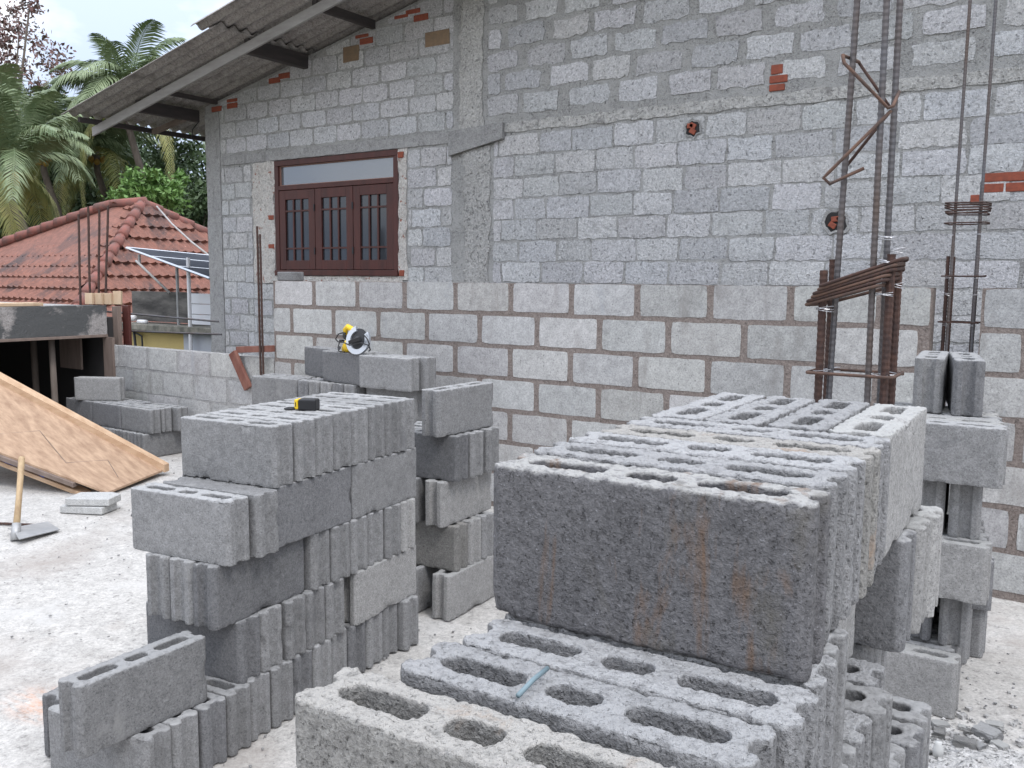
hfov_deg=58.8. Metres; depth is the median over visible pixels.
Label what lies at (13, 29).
broadleaf tree
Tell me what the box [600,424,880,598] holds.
hollow block
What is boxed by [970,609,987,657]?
hollow block
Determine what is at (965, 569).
hollow block
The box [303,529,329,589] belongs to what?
hollow block
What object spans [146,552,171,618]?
hollow block
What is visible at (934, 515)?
hollow block
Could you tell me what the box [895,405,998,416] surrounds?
hollow block
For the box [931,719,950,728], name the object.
concrete chunk
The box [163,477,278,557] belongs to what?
hollow block
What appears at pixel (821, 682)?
hollow block
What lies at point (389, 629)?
hollow block
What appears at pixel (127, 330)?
shutter board
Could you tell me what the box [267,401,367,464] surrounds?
hollow block
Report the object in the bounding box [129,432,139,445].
hollow block
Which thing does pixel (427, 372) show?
hollow block
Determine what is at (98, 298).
wood offcut
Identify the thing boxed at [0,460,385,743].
grit
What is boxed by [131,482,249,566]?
hollow block
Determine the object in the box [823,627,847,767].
hollow block
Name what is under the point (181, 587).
hollow block
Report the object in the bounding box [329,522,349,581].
hollow block
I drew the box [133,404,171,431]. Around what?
hollow block
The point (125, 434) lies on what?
hollow block
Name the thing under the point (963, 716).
grit
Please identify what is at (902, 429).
hollow block
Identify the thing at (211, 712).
hollow block
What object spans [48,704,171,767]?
hollow block
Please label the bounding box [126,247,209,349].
solar panel
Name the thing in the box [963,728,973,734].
concrete chunk
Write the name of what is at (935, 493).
hollow block
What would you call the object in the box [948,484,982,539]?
hollow block
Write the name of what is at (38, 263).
tiled house
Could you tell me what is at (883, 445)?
hollow block
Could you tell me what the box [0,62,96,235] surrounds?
coconut palm
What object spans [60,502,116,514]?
concrete slab piece
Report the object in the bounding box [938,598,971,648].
hollow block
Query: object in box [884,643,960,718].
hollow block
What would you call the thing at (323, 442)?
hollow block
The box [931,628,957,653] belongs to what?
hollow block
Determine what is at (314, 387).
hollow block
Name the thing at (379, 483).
hollow block
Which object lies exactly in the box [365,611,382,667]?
hollow block
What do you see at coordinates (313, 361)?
hollow block
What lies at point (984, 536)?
hollow block
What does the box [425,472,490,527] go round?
hollow block
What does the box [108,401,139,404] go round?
hollow block
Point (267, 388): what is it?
hollow block
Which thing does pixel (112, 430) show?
hollow block
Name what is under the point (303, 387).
hollow block
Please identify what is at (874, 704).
hollow block
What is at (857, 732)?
hollow block
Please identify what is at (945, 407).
hollow block
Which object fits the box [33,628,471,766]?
grit
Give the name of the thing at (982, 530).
hollow block
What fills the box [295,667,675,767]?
hollow block
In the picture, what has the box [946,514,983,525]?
hollow block
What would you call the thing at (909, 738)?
hollow block
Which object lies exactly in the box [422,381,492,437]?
hollow block
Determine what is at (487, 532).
hollow block
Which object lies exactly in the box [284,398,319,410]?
tape measure
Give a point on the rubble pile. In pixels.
(982, 758)
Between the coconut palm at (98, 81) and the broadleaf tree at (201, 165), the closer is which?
the coconut palm at (98, 81)
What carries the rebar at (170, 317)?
attached to the concrete stair cover
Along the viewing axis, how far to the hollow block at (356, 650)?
3.38 m
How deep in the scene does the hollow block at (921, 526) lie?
1.69 m
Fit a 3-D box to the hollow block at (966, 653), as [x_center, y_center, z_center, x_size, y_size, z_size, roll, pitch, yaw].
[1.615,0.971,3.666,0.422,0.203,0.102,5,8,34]
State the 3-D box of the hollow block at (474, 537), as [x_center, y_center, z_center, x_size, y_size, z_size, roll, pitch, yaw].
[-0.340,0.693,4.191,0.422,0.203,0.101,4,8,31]
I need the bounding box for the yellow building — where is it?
[122,291,211,351]
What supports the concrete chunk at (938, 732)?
on the rubble pile
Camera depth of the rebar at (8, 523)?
5.37 m
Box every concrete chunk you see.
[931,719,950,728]
[932,726,945,739]
[953,735,977,749]
[958,723,965,729]
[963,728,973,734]
[971,721,1003,742]
[976,741,988,750]
[985,719,1003,732]
[989,739,1010,750]
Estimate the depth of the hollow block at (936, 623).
3.43 m
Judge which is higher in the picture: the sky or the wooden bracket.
the sky
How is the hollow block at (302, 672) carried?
on the floor
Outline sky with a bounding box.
[0,0,231,176]
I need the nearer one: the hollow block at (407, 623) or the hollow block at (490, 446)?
the hollow block at (407, 623)
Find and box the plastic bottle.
[932,740,943,757]
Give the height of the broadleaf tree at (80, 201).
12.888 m
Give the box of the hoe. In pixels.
[8,456,59,540]
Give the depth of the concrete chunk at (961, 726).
3.01 m
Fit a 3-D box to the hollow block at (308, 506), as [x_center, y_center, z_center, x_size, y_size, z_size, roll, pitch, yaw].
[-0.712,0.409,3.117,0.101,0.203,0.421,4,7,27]
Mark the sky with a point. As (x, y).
(70, 22)
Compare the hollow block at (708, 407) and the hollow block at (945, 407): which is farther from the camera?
the hollow block at (945, 407)
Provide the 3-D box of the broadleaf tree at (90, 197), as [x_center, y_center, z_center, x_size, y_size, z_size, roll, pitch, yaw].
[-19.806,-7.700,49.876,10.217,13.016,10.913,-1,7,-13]
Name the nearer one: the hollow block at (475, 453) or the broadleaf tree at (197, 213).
the hollow block at (475, 453)
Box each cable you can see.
[135,260,170,293]
[156,206,208,254]
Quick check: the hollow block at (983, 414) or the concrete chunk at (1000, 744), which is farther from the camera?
the hollow block at (983, 414)
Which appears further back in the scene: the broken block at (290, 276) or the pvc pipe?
the pvc pipe
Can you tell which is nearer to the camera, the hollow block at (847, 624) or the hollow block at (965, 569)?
the hollow block at (847, 624)
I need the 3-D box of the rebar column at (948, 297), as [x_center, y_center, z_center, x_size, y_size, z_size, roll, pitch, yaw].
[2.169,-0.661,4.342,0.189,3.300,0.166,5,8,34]
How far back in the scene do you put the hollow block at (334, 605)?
3.24 m
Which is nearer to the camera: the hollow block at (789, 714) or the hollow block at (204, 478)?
the hollow block at (789, 714)
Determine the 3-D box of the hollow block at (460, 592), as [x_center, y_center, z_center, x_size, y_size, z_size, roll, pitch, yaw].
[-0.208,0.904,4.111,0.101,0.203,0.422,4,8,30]
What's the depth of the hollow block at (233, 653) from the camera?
2.88 m
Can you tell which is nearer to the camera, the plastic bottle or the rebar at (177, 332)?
the plastic bottle
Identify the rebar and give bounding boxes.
[0,522,30,525]
[77,214,81,304]
[87,206,91,304]
[97,209,100,304]
[104,205,108,310]
[107,311,218,321]
[122,330,221,334]
[256,226,261,374]
[259,234,264,374]
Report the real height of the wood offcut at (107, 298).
0.105 m
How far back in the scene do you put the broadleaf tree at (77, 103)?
51.21 m
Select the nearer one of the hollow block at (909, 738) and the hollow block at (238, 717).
the hollow block at (909, 738)
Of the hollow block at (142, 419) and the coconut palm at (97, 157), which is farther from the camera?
the coconut palm at (97, 157)
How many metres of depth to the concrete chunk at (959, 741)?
2.89 m
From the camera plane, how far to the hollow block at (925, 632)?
3.25 m
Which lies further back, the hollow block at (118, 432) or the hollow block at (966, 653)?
the hollow block at (118, 432)
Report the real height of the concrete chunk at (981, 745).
0.021 m
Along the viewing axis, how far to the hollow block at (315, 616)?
3.15 m
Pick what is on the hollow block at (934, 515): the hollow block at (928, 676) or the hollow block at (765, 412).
the hollow block at (765, 412)
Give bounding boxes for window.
[274,149,398,275]
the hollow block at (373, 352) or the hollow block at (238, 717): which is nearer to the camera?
the hollow block at (238, 717)
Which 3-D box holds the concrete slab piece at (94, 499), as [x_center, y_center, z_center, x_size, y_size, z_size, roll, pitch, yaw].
[-2.634,0.725,5.731,0.289,0.045,0.200,0,7,-1]
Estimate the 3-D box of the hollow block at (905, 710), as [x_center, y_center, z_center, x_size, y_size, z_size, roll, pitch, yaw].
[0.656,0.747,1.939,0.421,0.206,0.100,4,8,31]
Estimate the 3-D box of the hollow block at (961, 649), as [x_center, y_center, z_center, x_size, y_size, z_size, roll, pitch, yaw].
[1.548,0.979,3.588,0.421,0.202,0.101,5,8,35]
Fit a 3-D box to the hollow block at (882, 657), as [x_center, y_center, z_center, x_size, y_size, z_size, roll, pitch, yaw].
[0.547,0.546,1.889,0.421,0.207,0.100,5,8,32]
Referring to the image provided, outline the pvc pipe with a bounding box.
[131,315,147,323]
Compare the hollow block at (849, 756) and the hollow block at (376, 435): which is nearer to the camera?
the hollow block at (849, 756)
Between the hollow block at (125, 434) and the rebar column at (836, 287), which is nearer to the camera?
the rebar column at (836, 287)
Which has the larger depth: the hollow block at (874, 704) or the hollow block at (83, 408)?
the hollow block at (83, 408)
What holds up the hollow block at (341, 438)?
on the hollow block at (308, 506)
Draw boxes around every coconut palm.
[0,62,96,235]
[1,73,126,235]
[23,87,180,217]
[27,19,205,207]
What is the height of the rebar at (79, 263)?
1.062 m
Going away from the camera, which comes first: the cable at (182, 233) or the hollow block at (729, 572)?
the hollow block at (729, 572)
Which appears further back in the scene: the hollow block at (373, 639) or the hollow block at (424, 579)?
the hollow block at (424, 579)
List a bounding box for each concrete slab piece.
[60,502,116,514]
[65,492,120,505]
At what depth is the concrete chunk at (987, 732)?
2.95 m
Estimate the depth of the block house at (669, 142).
7.89 m
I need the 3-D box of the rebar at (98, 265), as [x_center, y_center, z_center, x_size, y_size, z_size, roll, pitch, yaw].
[-3.964,-1.116,8.714,0.025,1.109,0.122,1,7,5]
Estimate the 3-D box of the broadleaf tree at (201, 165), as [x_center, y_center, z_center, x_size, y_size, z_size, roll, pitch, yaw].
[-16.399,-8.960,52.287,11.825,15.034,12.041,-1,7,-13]
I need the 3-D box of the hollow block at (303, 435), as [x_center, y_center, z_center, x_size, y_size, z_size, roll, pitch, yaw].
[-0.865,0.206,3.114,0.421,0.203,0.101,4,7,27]
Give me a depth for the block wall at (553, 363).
5.28 m
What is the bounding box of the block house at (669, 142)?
[61,0,1023,514]
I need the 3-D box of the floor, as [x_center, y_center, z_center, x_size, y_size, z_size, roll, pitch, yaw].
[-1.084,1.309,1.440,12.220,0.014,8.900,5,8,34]
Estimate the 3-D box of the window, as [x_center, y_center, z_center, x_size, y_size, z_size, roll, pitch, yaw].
[-1.876,-1.788,9.683,1.830,1.260,0.122,5,8,34]
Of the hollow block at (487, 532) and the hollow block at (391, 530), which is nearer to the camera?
the hollow block at (391, 530)
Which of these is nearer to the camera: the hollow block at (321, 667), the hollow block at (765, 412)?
the hollow block at (765, 412)
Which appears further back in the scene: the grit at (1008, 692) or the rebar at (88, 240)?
the rebar at (88, 240)
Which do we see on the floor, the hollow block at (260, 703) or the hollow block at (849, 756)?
the hollow block at (260, 703)
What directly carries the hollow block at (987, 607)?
on the hollow block at (978, 634)
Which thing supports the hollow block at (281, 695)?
on the floor
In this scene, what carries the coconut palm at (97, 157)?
on the ground
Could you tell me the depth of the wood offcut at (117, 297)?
8.53 m
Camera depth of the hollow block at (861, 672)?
1.54 m
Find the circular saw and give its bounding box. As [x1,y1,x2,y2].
[335,324,370,354]
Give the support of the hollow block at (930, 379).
on the hollow block at (946, 414)
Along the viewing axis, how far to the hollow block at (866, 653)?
1.65 m
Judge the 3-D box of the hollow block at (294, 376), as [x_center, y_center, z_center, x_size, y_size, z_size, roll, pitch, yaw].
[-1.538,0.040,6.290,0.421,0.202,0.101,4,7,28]
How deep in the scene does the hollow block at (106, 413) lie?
7.69 m
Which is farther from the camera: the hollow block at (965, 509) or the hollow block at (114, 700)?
the hollow block at (965, 509)
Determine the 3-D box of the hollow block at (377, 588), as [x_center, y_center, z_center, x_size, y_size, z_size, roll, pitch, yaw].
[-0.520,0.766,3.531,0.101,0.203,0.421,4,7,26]
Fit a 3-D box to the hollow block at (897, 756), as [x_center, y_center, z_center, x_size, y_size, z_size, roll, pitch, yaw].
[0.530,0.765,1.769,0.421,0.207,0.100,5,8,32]
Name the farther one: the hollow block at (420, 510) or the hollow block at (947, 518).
the hollow block at (420, 510)
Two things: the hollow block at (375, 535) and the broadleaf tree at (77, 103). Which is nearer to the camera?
the hollow block at (375, 535)
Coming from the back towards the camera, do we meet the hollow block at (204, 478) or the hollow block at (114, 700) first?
the hollow block at (204, 478)
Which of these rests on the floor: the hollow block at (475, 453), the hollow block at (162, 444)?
the hollow block at (162, 444)
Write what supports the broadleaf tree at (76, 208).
on the ground
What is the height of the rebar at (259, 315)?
1.860 m
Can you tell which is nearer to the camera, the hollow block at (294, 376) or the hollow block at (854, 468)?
the hollow block at (854, 468)
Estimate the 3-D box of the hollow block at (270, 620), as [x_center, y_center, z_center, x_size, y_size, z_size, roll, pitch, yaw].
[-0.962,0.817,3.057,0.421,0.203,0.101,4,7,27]
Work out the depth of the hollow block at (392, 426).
3.49 m
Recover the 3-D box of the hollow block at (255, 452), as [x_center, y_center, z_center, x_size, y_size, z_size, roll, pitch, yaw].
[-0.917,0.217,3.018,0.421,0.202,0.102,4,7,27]
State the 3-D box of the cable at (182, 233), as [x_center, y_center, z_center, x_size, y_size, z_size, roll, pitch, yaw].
[-6.192,-2.902,17.006,0.068,1.096,3.780,-4,8,-34]
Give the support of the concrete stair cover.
on the ground
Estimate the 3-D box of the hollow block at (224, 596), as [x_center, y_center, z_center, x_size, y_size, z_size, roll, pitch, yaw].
[-0.846,0.629,2.949,0.102,0.203,0.421,4,7,27]
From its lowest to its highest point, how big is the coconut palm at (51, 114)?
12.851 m
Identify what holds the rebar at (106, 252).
attached to the concrete stair cover
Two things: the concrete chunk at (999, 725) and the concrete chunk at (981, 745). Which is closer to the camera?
the concrete chunk at (981, 745)
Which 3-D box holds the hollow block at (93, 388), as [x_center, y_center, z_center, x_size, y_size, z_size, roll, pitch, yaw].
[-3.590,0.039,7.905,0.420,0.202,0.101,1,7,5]
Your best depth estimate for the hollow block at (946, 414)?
3.23 m
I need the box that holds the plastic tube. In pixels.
[516,666,549,697]
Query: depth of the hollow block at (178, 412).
7.51 m
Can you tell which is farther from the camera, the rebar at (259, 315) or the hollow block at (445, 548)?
the rebar at (259, 315)
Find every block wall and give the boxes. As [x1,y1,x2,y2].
[114,345,274,415]
[273,281,1023,602]
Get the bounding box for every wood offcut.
[85,293,93,303]
[94,293,103,303]
[103,293,112,303]
[113,291,121,304]
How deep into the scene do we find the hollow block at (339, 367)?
5.81 m
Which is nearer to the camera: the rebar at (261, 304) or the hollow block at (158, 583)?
the hollow block at (158, 583)
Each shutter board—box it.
[112,306,122,344]
[122,305,131,344]
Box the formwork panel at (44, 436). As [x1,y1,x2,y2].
[0,372,168,491]
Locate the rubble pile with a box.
[928,736,1023,767]
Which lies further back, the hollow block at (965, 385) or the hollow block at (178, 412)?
the hollow block at (178, 412)
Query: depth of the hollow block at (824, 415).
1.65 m
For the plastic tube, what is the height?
0.009 m
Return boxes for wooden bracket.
[229,345,274,390]
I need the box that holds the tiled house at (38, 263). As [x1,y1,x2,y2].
[0,197,209,344]
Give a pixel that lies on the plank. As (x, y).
(74, 490)
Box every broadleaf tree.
[0,0,79,234]
[0,110,116,238]
[0,135,156,238]
[21,87,142,204]
[74,140,205,208]
[96,136,207,227]
[101,163,192,213]
[129,127,205,194]
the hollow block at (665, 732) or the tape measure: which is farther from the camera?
the tape measure
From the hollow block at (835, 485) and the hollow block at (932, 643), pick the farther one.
the hollow block at (932, 643)
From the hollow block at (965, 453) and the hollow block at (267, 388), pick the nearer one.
the hollow block at (965, 453)
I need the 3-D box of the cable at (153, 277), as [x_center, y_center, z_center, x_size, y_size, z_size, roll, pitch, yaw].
[-5.147,-1.538,12.998,0.803,0.478,0.040,5,8,35]
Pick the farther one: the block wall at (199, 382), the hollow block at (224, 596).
the block wall at (199, 382)
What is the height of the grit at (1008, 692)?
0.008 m
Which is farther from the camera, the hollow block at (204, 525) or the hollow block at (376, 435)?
the hollow block at (376, 435)
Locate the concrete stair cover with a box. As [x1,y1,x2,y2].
[0,302,115,406]
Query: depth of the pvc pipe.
13.10 m
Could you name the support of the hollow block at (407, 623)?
on the floor
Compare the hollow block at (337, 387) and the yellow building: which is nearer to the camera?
the hollow block at (337, 387)
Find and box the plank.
[0,461,91,493]
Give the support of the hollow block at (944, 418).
on the hollow block at (965, 509)
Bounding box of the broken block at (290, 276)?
[277,272,303,280]
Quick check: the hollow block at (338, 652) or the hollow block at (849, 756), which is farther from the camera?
the hollow block at (338, 652)
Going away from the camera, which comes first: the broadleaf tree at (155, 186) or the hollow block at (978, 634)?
the hollow block at (978, 634)
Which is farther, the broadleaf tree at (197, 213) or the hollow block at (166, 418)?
the broadleaf tree at (197, 213)
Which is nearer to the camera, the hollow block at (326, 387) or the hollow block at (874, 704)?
the hollow block at (874, 704)
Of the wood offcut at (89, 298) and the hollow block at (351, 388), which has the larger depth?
the wood offcut at (89, 298)
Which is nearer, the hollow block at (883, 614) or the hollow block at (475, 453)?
the hollow block at (883, 614)
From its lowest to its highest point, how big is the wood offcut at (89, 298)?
0.105 m
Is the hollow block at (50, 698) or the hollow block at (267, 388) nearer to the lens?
the hollow block at (50, 698)
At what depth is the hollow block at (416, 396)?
5.59 m
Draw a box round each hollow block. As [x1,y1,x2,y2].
[42,687,58,756]
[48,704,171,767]
[58,631,206,758]
[66,397,93,421]
[74,376,124,400]
[92,401,128,428]
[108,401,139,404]
[108,428,118,433]
[115,429,126,437]
[121,405,160,433]
[122,398,151,403]
[122,431,133,441]
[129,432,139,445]
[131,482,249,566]
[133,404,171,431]
[137,431,181,456]
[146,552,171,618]
[146,601,260,683]
[150,403,187,430]
[160,709,198,767]
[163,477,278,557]
[170,557,199,624]
[181,414,292,487]
[182,475,207,479]
[189,692,226,767]
[193,539,303,630]
[205,675,250,756]
[206,410,314,481]
[226,406,332,475]
[246,671,270,740]
[247,403,350,469]
[251,375,304,404]
[252,466,350,547]
[256,604,282,671]
[263,373,316,378]
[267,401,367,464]
[268,660,293,727]
[278,594,305,659]
[284,397,384,459]
[292,649,312,713]
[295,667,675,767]
[298,377,322,396]
[301,585,324,649]
[302,394,400,454]
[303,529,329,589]
[304,346,340,377]
[309,380,325,395]
[312,639,331,687]
[320,381,334,392]
[320,392,414,450]
[322,350,372,385]
[322,578,343,638]
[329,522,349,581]
[331,627,346,682]
[332,383,344,392]
[341,350,387,354]
[342,545,415,624]
[344,384,365,393]
[344,622,365,671]
[348,515,367,573]
[349,447,415,518]
[359,354,418,391]
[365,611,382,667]
[366,388,421,421]
[366,509,382,565]
[375,354,435,389]
[382,604,397,657]
[383,503,400,558]
[397,595,418,650]
[400,498,414,551]
[400,642,776,767]
[413,476,427,522]
[413,564,439,612]
[414,423,483,477]
[415,421,498,472]
[415,428,467,481]
[415,520,467,571]
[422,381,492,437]
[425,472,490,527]
[432,555,493,620]
[460,516,480,564]
[463,619,818,767]
[474,511,493,558]
[493,453,830,682]
[505,613,836,767]
[534,441,848,646]
[568,431,865,619]
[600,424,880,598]
[626,416,890,573]
[652,392,764,420]
[705,396,814,426]
[768,399,869,432]
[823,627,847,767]
[828,403,926,557]
[838,604,855,661]
[842,743,855,767]
[843,710,871,767]
[845,681,892,767]
[846,658,884,688]
[850,643,878,662]
[854,529,916,651]
[873,402,994,412]
[878,649,885,684]
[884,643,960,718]
[889,743,905,767]
[890,720,924,767]
[892,696,931,767]
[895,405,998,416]
[904,516,930,633]
[906,637,956,652]
[910,607,936,640]
[912,350,948,413]
[915,505,943,617]
[921,480,949,533]
[923,419,1008,488]
[926,415,1004,424]
[927,412,1001,421]
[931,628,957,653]
[933,618,959,653]
[935,610,962,666]
[937,604,972,663]
[938,535,992,605]
[938,556,994,610]
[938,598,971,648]
[942,527,989,540]
[944,521,984,532]
[946,352,985,416]
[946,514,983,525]
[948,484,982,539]
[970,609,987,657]
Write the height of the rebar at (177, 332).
0.029 m
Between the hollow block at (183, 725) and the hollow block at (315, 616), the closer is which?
the hollow block at (183, 725)
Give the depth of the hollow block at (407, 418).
3.58 m
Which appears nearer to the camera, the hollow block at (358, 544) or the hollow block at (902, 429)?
the hollow block at (902, 429)
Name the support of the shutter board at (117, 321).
attached to the concrete stair cover
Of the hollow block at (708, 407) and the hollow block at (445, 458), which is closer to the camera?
the hollow block at (708, 407)
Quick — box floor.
[0,453,1023,767]
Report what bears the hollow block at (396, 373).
on the hollow block at (416, 396)
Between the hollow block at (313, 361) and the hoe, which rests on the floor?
the hoe
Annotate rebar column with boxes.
[805,0,908,404]
[938,0,997,405]
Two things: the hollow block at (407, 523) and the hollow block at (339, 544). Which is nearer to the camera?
the hollow block at (339, 544)
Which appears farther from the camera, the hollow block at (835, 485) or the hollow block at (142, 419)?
the hollow block at (142, 419)
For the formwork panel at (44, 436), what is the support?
on the floor
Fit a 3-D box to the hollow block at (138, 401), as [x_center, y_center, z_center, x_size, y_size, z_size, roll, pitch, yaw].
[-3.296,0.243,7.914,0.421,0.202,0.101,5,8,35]
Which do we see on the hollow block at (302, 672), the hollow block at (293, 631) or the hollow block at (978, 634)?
the hollow block at (293, 631)
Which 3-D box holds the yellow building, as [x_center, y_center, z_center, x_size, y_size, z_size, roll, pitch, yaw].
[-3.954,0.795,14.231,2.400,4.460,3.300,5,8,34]
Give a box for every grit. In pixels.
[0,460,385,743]
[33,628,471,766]
[928,689,1023,763]
[943,672,1022,742]
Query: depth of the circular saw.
5.70 m

